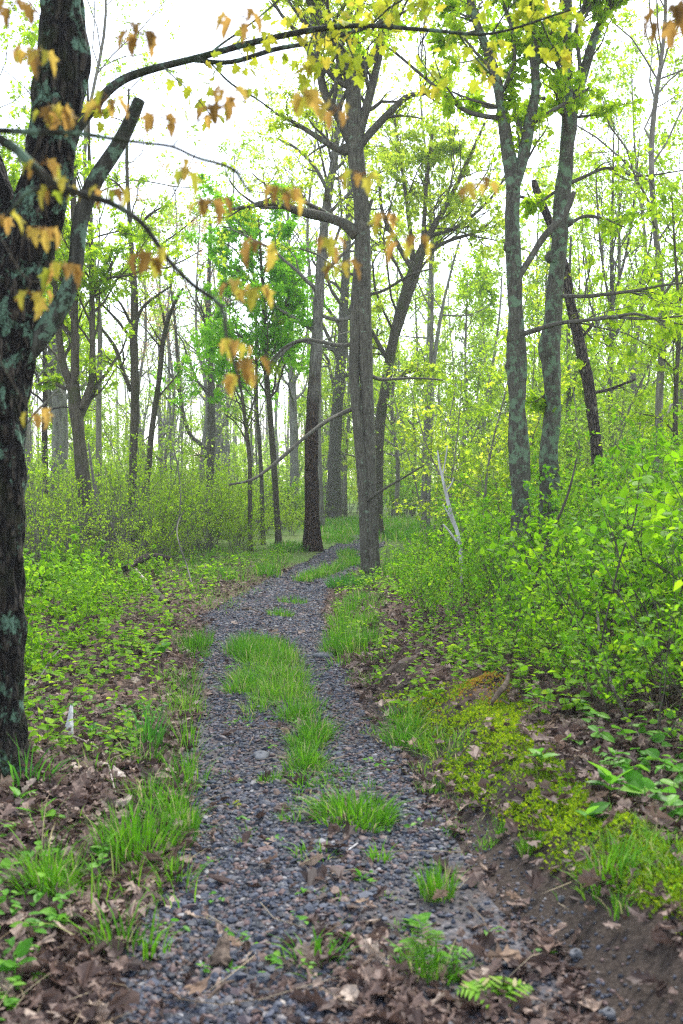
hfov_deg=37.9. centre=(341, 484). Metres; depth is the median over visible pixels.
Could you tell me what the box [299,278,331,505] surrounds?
woods tree
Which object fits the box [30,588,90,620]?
seedling shrub
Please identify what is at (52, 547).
seedling shrub
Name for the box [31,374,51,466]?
woods tree
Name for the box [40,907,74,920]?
leafy plant
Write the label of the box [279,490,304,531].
brushwood bush
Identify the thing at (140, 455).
sapling
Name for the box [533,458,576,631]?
bare sapling
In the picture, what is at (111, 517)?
brushwood bush
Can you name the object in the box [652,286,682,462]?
woods tree
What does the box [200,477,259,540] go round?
brushwood bush
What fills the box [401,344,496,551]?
sapling
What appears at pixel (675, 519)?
shrub
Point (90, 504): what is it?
brushwood bush
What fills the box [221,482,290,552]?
brushwood bush
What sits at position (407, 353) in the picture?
woods tree
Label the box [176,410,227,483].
sapling
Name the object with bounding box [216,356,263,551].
young green tree
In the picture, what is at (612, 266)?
plume tree
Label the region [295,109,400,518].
grey oak tree
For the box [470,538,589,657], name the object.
shrub
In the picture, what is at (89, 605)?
seedling shrub
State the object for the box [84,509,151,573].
brushwood bush
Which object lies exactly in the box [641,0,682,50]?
leaves
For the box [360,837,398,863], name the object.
grass tuft
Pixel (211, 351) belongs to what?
young green tree
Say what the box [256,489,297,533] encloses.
brushwood bush
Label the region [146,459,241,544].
brushwood bush
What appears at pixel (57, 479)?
brushwood bush
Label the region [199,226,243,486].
woods tree
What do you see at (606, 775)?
leafy plant
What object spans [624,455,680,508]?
shrub
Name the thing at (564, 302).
woods tree
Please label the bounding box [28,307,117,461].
woods tree
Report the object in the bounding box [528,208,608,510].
thicket tree
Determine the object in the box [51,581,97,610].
seedling shrub
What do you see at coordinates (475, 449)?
sapling
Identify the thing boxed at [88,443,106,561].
bare sapling
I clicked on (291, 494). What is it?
brushwood bush
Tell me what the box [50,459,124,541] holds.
brushwood bush
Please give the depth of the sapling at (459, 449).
50.15 m
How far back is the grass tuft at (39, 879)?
3.79 m
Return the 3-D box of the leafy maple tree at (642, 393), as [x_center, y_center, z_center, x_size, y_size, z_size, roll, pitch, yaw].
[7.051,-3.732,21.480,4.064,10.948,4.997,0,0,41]
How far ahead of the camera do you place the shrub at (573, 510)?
14.06 m
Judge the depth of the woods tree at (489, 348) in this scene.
74.66 m
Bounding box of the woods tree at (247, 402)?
[224,381,266,478]
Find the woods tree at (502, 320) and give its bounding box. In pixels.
[470,310,527,465]
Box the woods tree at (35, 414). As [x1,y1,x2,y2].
[32,363,51,469]
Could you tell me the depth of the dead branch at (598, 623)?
6.16 m
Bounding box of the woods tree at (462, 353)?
[434,292,492,458]
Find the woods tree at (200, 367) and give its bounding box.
[182,268,216,429]
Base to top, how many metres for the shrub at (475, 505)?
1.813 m
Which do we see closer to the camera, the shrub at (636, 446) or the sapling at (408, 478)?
the shrub at (636, 446)
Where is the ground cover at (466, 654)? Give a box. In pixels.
[0,532,682,1023]
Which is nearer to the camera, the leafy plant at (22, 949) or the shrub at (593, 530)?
the leafy plant at (22, 949)
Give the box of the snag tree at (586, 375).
[503,179,637,511]
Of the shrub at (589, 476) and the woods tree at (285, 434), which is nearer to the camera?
the shrub at (589, 476)
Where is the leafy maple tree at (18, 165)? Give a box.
[0,81,121,510]
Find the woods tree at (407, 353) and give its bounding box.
[374,302,444,511]
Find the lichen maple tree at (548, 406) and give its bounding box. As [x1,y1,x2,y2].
[502,0,682,595]
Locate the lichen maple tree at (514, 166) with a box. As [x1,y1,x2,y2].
[343,0,682,600]
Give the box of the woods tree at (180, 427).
[159,304,207,484]
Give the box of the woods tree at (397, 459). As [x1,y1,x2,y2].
[321,214,443,520]
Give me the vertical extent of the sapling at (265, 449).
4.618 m
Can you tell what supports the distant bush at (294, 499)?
on the ground at (656, 960)
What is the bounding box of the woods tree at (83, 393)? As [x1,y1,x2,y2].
[79,272,102,459]
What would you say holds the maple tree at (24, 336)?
on the ground at (656, 960)
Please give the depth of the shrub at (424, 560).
15.55 m
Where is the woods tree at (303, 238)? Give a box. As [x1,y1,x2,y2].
[295,230,350,439]
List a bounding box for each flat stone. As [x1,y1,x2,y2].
[253,750,268,760]
[259,845,273,851]
[313,652,333,657]
[510,921,518,927]
[558,895,564,902]
[569,948,582,958]
[598,1007,615,1020]
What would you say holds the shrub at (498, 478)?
on the ground at (656, 960)
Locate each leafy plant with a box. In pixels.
[0,937,36,986]
[9,786,36,802]
[16,798,65,819]
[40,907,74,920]
[81,722,100,735]
[89,832,116,855]
[150,642,170,652]
[353,868,368,880]
[401,912,431,928]
[527,747,558,764]
[576,801,609,823]
[587,761,633,792]
[615,768,666,807]
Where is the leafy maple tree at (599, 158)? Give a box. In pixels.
[521,3,682,445]
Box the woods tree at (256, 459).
[239,284,268,481]
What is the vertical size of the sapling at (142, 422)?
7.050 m
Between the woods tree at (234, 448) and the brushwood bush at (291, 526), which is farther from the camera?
the woods tree at (234, 448)
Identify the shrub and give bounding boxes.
[23,521,72,581]
[23,548,54,580]
[23,548,59,589]
[23,552,55,603]
[24,557,47,595]
[24,571,48,604]
[24,595,50,624]
[24,644,62,675]
[25,561,85,600]
[25,620,50,674]
[25,641,47,655]
[26,614,42,640]
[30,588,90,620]
[37,534,106,586]
[41,563,91,593]
[47,524,102,577]
[48,613,109,645]
[49,550,104,574]
[49,560,103,604]
[49,585,94,616]
[50,600,104,634]
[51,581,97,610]
[78,539,133,581]
[79,565,114,594]
[82,556,117,582]
[83,567,114,603]
[89,595,124,619]
[97,574,140,598]
[107,567,150,602]
[119,570,151,593]
[133,544,171,576]
[378,543,434,594]
[387,534,467,616]
[389,549,433,598]
[390,536,481,622]
[390,538,442,583]
[399,507,480,574]
[403,496,443,573]
[408,551,439,577]
[413,539,483,608]
[418,565,482,632]
[420,523,456,594]
[427,500,455,527]
[428,499,547,604]
[428,548,534,643]
[429,494,454,541]
[435,473,477,561]
[435,496,493,558]
[437,472,510,591]
[439,483,501,517]
[442,486,485,558]
[442,487,593,614]
[445,440,538,556]
[445,463,509,516]
[445,555,486,602]
[447,531,504,613]
[452,478,499,557]
[454,477,505,513]
[457,500,535,586]
[459,584,518,658]
[460,495,511,557]
[465,492,538,562]
[468,503,605,626]
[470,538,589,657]
[477,509,661,681]
[479,442,565,530]
[479,446,623,531]
[482,585,619,677]
[484,460,509,507]
[485,537,537,598]
[486,516,607,645]
[488,454,676,645]
[491,526,572,614]
[493,468,613,562]
[493,480,597,519]
[496,517,600,599]
[500,544,625,667]
[501,401,610,559]
[504,508,602,608]
[506,473,664,615]
[507,591,598,690]
[509,435,588,539]
[513,512,635,629]
[519,448,663,606]
[519,524,625,637]
[530,455,626,522]
[532,417,682,527]
[544,578,682,719]
[554,469,675,592]
[558,503,682,633]
[559,420,622,506]
[559,449,644,496]
[560,426,664,525]
[561,504,682,642]
[565,488,621,586]
[567,403,678,507]
[569,432,682,562]
[569,469,671,566]
[571,514,682,661]
[575,436,682,629]
[576,499,682,664]
[579,457,665,515]
[589,385,682,601]
[589,597,682,752]
[592,431,682,579]
[594,432,682,550]
[595,549,682,696]
[596,511,682,699]
[597,437,681,506]
[600,431,680,608]
[600,456,682,611]
[604,425,681,502]
[609,434,682,560]
[613,450,682,545]
[614,466,682,629]
[616,485,682,576]
[617,467,682,659]
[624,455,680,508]
[626,542,678,649]
[627,430,680,481]
[630,472,681,552]
[653,593,679,655]
[655,530,682,630]
[669,517,682,559]
[673,580,682,590]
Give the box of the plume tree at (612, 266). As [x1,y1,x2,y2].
[543,33,682,464]
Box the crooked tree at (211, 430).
[128,215,240,526]
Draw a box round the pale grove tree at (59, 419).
[10,103,115,499]
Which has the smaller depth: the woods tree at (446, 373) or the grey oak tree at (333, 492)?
the grey oak tree at (333, 492)
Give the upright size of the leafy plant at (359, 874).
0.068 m
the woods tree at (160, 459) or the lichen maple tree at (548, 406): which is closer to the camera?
the lichen maple tree at (548, 406)
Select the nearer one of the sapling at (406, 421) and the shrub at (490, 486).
the shrub at (490, 486)
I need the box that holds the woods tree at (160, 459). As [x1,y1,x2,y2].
[117,191,205,473]
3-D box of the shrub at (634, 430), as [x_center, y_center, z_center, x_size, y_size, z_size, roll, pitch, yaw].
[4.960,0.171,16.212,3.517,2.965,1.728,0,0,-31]
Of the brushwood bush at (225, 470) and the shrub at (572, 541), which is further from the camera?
the brushwood bush at (225, 470)
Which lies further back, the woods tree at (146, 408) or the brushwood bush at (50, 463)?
the woods tree at (146, 408)
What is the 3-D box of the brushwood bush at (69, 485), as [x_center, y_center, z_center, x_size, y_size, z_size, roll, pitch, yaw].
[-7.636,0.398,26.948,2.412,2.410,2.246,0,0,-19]
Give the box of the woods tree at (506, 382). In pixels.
[490,341,528,445]
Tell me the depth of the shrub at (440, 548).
14.18 m
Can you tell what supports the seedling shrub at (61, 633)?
on the ground at (656, 960)
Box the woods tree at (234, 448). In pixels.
[220,394,257,481]
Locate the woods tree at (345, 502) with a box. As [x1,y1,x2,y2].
[296,252,382,516]
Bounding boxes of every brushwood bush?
[23,465,89,582]
[24,435,63,562]
[24,455,117,562]
[24,476,108,564]
[25,440,50,545]
[25,443,73,536]
[25,454,48,533]
[25,455,46,508]
[25,475,121,553]
[25,481,106,564]
[25,488,76,555]
[25,491,63,555]
[26,440,74,540]
[27,467,77,551]
[29,460,95,551]
[29,462,72,539]
[31,458,50,492]
[32,461,95,523]
[36,448,141,541]
[38,467,108,546]
[39,463,77,518]
[41,465,76,501]
[47,461,135,562]
[50,455,146,543]
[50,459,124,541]
[52,465,147,557]
[57,447,144,491]
[57,462,121,516]
[58,457,142,547]
[63,453,157,538]
[65,506,134,568]
[66,469,145,558]
[73,445,191,566]
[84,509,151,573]
[87,419,233,552]
[93,450,175,534]
[93,474,159,554]
[93,501,160,564]
[94,455,177,556]
[102,461,185,552]
[106,469,158,530]
[107,432,214,544]
[119,444,217,547]
[119,458,220,560]
[120,454,196,514]
[132,484,211,565]
[145,472,224,553]
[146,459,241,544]
[148,458,254,548]
[148,480,211,554]
[150,443,254,551]
[153,466,205,512]
[164,452,247,542]
[169,508,230,560]
[183,468,219,530]
[188,458,244,534]
[191,462,246,520]
[193,453,273,542]
[198,478,258,538]
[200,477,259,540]
[208,468,290,524]
[210,487,272,554]
[212,483,276,546]
[213,456,289,537]
[220,457,291,525]
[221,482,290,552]
[233,463,294,531]
[238,467,295,532]
[243,473,287,518]
[245,479,290,529]
[252,475,285,525]
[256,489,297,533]
[266,486,299,530]
[278,471,304,524]
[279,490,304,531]
[279,497,304,534]
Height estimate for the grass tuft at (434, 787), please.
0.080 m
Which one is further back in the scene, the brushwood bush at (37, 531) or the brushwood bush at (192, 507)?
the brushwood bush at (192, 507)
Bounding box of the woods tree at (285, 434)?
[278,372,289,483]
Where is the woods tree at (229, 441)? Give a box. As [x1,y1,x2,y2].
[211,262,244,481]
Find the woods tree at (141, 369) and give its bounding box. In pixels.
[80,199,184,468]
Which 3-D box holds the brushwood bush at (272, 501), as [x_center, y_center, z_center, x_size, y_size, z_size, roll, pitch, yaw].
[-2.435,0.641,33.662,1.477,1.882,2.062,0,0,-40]
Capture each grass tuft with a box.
[0,734,89,789]
[0,831,107,902]
[71,881,186,960]
[79,785,189,863]
[120,692,172,748]
[154,847,207,882]
[174,796,212,837]
[253,556,281,577]
[255,769,284,784]
[266,607,295,616]
[268,926,362,966]
[271,802,316,822]
[276,595,309,603]
[284,837,338,861]
[285,781,421,832]
[323,570,373,589]
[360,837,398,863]
[382,933,478,985]
[406,854,472,903]
[412,776,447,793]
[442,820,470,832]
[472,835,500,850]
[494,816,514,835]
[514,824,549,856]
[549,826,659,900]
[595,876,644,920]
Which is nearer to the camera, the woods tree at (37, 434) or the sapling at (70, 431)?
the sapling at (70, 431)
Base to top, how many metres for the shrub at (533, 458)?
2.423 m
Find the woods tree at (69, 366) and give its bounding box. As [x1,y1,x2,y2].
[51,296,113,488]
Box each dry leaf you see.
[120,889,134,893]
[136,871,157,883]
[183,975,209,997]
[209,931,231,966]
[228,935,241,948]
[280,727,288,733]
[355,897,368,902]
[407,737,415,744]
[433,887,448,899]
[487,943,520,962]
[505,889,520,899]
[586,790,608,802]
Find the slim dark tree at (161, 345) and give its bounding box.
[129,288,193,545]
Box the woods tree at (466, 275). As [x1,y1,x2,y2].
[442,249,542,474]
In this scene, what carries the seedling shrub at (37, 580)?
on the ground at (656, 960)
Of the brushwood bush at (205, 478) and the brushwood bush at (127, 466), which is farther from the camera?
the brushwood bush at (205, 478)
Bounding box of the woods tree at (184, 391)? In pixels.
[171,309,197,482]
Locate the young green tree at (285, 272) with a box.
[195,173,336,545]
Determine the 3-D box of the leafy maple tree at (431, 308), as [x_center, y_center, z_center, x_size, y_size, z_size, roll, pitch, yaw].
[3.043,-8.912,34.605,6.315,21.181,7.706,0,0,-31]
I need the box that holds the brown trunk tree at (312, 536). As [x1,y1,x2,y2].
[216,0,396,551]
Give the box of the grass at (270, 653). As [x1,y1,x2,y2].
[0,513,682,979]
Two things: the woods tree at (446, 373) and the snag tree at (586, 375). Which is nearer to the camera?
the snag tree at (586, 375)
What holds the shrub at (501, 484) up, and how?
on the ground at (656, 960)
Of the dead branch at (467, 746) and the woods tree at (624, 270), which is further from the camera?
the woods tree at (624, 270)
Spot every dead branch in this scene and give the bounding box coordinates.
[24,644,63,695]
[62,732,115,792]
[122,553,170,571]
[133,567,147,583]
[148,585,166,603]
[176,510,193,589]
[207,979,234,998]
[237,608,258,612]
[460,738,478,755]
[490,672,509,703]
[596,606,639,737]
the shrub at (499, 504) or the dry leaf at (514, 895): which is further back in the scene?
the shrub at (499, 504)
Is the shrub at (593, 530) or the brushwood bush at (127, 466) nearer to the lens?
the shrub at (593, 530)
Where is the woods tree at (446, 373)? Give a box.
[419,315,470,505]
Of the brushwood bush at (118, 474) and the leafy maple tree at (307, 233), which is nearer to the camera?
the brushwood bush at (118, 474)
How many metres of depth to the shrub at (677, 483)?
11.12 m
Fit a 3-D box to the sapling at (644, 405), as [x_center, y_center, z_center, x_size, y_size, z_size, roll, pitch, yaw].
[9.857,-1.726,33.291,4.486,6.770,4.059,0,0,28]
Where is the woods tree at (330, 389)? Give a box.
[302,329,355,479]
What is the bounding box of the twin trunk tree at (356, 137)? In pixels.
[186,0,467,578]
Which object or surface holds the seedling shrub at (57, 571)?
on the ground at (656, 960)
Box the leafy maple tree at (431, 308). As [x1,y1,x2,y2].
[318,0,512,526]
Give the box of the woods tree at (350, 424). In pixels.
[324,340,354,464]
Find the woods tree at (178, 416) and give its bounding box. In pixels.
[155,345,182,465]
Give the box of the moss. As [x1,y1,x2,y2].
[373,671,682,934]
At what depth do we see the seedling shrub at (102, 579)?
12.70 m
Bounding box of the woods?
[32,324,667,504]
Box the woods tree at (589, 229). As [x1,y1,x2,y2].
[530,162,653,413]
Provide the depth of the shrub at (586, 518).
9.65 m
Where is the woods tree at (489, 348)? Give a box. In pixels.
[441,309,507,451]
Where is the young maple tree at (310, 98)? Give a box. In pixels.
[0,0,498,430]
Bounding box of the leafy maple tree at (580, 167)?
[497,127,675,429]
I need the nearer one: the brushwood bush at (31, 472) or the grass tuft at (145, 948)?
the grass tuft at (145, 948)
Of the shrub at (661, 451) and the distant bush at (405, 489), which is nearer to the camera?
the shrub at (661, 451)
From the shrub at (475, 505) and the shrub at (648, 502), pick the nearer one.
the shrub at (648, 502)
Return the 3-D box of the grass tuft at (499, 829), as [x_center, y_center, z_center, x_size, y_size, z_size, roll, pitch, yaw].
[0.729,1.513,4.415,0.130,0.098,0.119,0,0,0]
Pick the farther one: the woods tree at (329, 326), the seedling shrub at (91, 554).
the woods tree at (329, 326)
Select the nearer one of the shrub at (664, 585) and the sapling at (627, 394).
the shrub at (664, 585)
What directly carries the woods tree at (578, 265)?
on the ground at (656, 960)
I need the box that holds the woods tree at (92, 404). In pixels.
[82,318,118,481]
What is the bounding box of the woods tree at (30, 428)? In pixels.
[28,359,41,484]
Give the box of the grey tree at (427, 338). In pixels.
[384,230,461,520]
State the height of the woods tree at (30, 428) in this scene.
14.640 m
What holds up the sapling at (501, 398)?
on the ground at (656, 960)
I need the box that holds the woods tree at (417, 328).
[375,224,457,515]
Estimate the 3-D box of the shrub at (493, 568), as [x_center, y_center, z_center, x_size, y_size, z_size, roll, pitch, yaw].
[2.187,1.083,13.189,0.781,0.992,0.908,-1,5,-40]
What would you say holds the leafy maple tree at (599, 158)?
on the ground at (656, 960)
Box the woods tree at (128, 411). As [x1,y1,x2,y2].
[109,348,149,466]
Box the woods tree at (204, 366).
[171,300,244,458]
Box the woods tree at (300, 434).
[283,378,305,478]
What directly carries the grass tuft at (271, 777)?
on the path
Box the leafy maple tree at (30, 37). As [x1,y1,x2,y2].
[0,19,114,348]
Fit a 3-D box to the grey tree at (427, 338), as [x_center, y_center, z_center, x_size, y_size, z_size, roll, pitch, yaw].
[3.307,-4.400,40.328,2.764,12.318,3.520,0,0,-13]
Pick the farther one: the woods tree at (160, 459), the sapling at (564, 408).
the woods tree at (160, 459)
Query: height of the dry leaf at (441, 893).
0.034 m
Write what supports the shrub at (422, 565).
on the ground at (656, 960)
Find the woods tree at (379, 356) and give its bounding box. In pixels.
[373,306,409,452]
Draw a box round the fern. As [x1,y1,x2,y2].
[398,914,451,985]
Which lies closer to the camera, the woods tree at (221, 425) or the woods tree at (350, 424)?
the woods tree at (221, 425)
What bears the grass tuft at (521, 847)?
on the ground at (656, 960)
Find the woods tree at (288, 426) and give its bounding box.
[268,384,306,480]
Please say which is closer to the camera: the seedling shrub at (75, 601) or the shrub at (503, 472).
the seedling shrub at (75, 601)
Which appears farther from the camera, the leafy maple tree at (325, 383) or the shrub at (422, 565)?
the leafy maple tree at (325, 383)
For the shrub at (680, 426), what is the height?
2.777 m
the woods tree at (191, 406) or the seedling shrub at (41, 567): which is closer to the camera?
the seedling shrub at (41, 567)
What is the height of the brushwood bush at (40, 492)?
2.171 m
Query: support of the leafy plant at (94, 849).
on the ground at (656, 960)
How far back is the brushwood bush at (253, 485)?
29.11 m
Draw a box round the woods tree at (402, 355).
[379,338,425,474]
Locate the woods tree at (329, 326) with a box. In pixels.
[297,271,377,513]
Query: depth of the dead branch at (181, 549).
15.25 m
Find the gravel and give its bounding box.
[97,532,682,1023]
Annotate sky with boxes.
[0,0,682,485]
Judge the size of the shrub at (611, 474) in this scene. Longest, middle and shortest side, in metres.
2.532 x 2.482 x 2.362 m
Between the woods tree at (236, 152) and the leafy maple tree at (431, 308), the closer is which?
the leafy maple tree at (431, 308)
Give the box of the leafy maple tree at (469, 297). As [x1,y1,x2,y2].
[400,219,537,498]
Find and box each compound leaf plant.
[426,944,473,966]
[454,975,533,1007]
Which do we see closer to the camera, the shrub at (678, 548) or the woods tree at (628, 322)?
the shrub at (678, 548)
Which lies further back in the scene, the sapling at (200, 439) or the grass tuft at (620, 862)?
the sapling at (200, 439)
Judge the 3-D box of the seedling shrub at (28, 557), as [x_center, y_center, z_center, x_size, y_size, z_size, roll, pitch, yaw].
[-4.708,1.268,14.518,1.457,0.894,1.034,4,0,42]
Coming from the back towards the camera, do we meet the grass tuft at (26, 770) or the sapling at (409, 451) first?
the sapling at (409, 451)
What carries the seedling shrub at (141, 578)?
on the ground at (656, 960)
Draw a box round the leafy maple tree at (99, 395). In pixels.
[0,0,276,535]
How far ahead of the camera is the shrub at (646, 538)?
5.88 m
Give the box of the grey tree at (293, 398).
[266,160,319,521]
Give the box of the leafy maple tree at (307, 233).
[224,1,446,527]
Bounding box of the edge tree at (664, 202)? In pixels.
[608,174,682,464]
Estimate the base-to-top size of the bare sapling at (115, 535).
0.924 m
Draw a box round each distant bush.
[256,481,304,523]
[264,465,304,519]
[383,467,420,516]
[409,467,450,517]
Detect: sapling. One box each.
[28,367,48,458]
[31,425,50,480]
[36,395,110,490]
[68,384,147,476]
[68,393,146,472]
[68,398,130,476]
[68,431,123,474]
[80,285,214,489]
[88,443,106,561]
[110,522,124,561]
[112,424,166,496]
[124,435,159,482]
[157,443,180,563]
[159,373,235,476]
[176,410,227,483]
[182,422,206,482]
[230,443,259,487]
[256,422,304,487]
[280,391,350,482]
[341,431,357,498]
[347,436,357,513]
[347,475,357,512]
[349,401,419,519]
[373,297,506,545]
[375,389,444,514]
[381,256,584,547]
[383,454,412,514]
[385,424,421,492]
[386,449,420,516]
[390,456,419,517]
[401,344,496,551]
[401,355,504,522]
[417,449,454,504]
[437,446,463,583]
[444,414,477,487]
[448,379,503,499]
[460,303,578,513]
[460,345,573,484]
[461,435,508,503]
[473,335,574,492]
[475,354,536,475]
[486,360,617,460]
[504,401,585,529]
[508,323,671,504]
[526,329,670,486]
[526,357,589,491]
[528,201,682,494]
[530,369,622,492]
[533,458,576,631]
[571,389,652,452]
[572,336,682,452]
[581,396,630,462]
[582,331,672,477]
[597,362,679,457]
[599,473,639,673]
[605,301,682,481]
[645,356,682,466]
[663,390,682,473]
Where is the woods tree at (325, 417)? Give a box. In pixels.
[299,320,352,499]
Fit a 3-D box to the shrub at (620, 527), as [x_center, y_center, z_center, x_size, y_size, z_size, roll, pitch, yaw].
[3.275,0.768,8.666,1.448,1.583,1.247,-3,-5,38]
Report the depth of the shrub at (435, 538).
16.50 m
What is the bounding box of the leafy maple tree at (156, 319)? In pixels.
[105,133,224,491]
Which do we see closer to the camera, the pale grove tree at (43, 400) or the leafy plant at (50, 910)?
the leafy plant at (50, 910)
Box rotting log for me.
[375,648,429,683]
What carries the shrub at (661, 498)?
on the ground at (656, 960)
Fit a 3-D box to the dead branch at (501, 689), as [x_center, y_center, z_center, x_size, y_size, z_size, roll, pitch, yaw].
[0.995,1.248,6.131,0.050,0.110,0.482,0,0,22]
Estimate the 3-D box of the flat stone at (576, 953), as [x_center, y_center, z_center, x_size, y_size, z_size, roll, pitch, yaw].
[0.779,1.558,3.307,0.047,0.037,0.039,0,0,0]
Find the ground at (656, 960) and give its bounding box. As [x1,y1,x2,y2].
[0,498,682,1023]
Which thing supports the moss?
on the ground at (656, 960)
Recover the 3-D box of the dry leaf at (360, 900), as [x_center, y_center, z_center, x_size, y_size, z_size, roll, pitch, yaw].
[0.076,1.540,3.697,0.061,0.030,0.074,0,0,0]
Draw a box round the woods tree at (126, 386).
[121,331,154,451]
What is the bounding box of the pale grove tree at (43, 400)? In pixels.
[31,304,95,493]
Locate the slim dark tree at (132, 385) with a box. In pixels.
[82,51,198,550]
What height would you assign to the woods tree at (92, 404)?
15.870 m
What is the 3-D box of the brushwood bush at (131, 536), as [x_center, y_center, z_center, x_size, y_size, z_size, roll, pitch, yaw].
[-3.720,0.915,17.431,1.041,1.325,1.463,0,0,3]
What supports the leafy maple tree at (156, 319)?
on the ground at (656, 960)
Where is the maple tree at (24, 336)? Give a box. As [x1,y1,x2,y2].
[0,0,590,778]
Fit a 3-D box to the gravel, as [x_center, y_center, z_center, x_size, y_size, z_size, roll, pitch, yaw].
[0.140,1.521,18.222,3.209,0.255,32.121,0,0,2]
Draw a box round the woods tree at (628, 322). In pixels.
[588,230,657,447]
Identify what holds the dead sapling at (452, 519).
on the ground at (656, 960)
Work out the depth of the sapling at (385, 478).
44.13 m
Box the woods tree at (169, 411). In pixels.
[139,269,201,483]
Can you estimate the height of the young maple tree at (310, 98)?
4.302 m
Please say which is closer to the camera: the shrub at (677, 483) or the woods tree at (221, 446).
the shrub at (677, 483)
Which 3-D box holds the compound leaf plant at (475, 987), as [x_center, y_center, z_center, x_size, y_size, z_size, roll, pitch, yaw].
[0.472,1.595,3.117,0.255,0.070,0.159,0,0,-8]
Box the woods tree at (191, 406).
[182,314,200,463]
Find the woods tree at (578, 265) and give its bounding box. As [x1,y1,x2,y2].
[538,190,644,451]
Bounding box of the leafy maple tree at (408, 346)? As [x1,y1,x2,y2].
[321,202,451,514]
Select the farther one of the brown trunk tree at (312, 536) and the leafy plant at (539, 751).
the brown trunk tree at (312, 536)
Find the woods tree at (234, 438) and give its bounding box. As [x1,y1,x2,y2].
[229,396,249,478]
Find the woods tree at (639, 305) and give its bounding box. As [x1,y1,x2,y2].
[597,228,674,433]
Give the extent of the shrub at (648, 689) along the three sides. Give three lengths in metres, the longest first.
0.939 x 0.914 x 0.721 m
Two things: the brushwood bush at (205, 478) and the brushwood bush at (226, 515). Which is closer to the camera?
the brushwood bush at (226, 515)
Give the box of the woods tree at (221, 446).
[170,213,266,484]
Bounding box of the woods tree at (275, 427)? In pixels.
[240,281,309,484]
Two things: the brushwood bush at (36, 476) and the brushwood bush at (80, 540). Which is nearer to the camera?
the brushwood bush at (80, 540)
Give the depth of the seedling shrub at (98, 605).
10.95 m
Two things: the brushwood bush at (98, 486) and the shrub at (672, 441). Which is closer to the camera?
the shrub at (672, 441)
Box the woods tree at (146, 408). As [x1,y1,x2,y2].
[110,310,166,464]
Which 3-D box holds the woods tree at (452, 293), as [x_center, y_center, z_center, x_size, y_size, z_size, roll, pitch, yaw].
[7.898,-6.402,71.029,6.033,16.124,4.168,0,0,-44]
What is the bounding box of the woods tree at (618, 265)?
[527,102,682,461]
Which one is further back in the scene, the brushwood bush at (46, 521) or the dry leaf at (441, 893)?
the brushwood bush at (46, 521)
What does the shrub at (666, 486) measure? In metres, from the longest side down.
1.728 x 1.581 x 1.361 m
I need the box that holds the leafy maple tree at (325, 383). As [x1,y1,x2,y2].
[294,257,391,434]
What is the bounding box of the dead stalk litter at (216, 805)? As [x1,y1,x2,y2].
[0,591,682,1023]
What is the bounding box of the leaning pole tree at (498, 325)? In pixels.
[455,256,523,510]
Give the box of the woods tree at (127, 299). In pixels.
[103,230,170,430]
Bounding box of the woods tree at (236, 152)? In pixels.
[156,135,263,492]
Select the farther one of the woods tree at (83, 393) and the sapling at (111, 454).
the woods tree at (83, 393)
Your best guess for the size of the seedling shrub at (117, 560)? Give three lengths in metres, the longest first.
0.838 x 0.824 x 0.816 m
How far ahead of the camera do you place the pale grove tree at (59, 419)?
30.80 m
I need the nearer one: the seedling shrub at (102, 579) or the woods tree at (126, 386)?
the seedling shrub at (102, 579)
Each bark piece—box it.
[64,705,73,734]
[113,765,125,776]
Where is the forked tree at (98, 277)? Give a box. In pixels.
[0,0,226,563]
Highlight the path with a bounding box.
[116,535,577,1023]
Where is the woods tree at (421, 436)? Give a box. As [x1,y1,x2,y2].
[411,365,440,479]
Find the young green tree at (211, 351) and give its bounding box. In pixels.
[148,194,312,544]
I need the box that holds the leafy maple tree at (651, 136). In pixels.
[496,0,682,478]
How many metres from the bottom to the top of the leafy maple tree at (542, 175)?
14.277 m
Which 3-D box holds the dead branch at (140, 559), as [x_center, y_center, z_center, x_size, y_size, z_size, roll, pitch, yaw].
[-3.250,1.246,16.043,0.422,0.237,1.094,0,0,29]
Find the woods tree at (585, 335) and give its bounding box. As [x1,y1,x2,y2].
[562,269,607,437]
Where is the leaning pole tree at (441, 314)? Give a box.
[418,223,506,528]
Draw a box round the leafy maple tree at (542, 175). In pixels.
[488,158,671,428]
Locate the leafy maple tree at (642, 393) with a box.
[598,53,682,440]
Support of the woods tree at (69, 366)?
on the ground at (656, 960)
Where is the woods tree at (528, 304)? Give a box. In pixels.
[478,209,590,458]
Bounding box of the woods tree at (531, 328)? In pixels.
[497,282,540,388]
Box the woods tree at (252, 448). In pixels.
[235,312,275,471]
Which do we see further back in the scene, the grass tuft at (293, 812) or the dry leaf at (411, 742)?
the dry leaf at (411, 742)
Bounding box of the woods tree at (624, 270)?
[595,229,638,377]
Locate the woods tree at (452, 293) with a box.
[434,283,490,487]
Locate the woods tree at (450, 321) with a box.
[434,254,492,477]
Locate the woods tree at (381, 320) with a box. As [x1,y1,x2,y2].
[321,252,422,461]
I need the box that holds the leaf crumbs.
[102,559,608,1023]
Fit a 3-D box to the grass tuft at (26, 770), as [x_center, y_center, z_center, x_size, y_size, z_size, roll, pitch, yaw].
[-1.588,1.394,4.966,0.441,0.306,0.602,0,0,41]
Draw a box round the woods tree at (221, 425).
[149,191,245,486]
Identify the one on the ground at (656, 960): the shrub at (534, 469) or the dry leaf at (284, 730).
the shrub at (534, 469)
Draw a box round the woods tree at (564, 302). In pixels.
[506,253,621,450]
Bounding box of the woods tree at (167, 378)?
[153,256,188,473]
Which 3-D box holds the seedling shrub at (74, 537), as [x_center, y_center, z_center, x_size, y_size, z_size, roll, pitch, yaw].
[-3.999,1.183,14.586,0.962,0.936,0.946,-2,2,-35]
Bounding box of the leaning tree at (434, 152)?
[275,19,612,537]
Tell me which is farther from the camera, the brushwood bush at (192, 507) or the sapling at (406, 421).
the sapling at (406, 421)
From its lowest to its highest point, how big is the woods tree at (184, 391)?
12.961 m

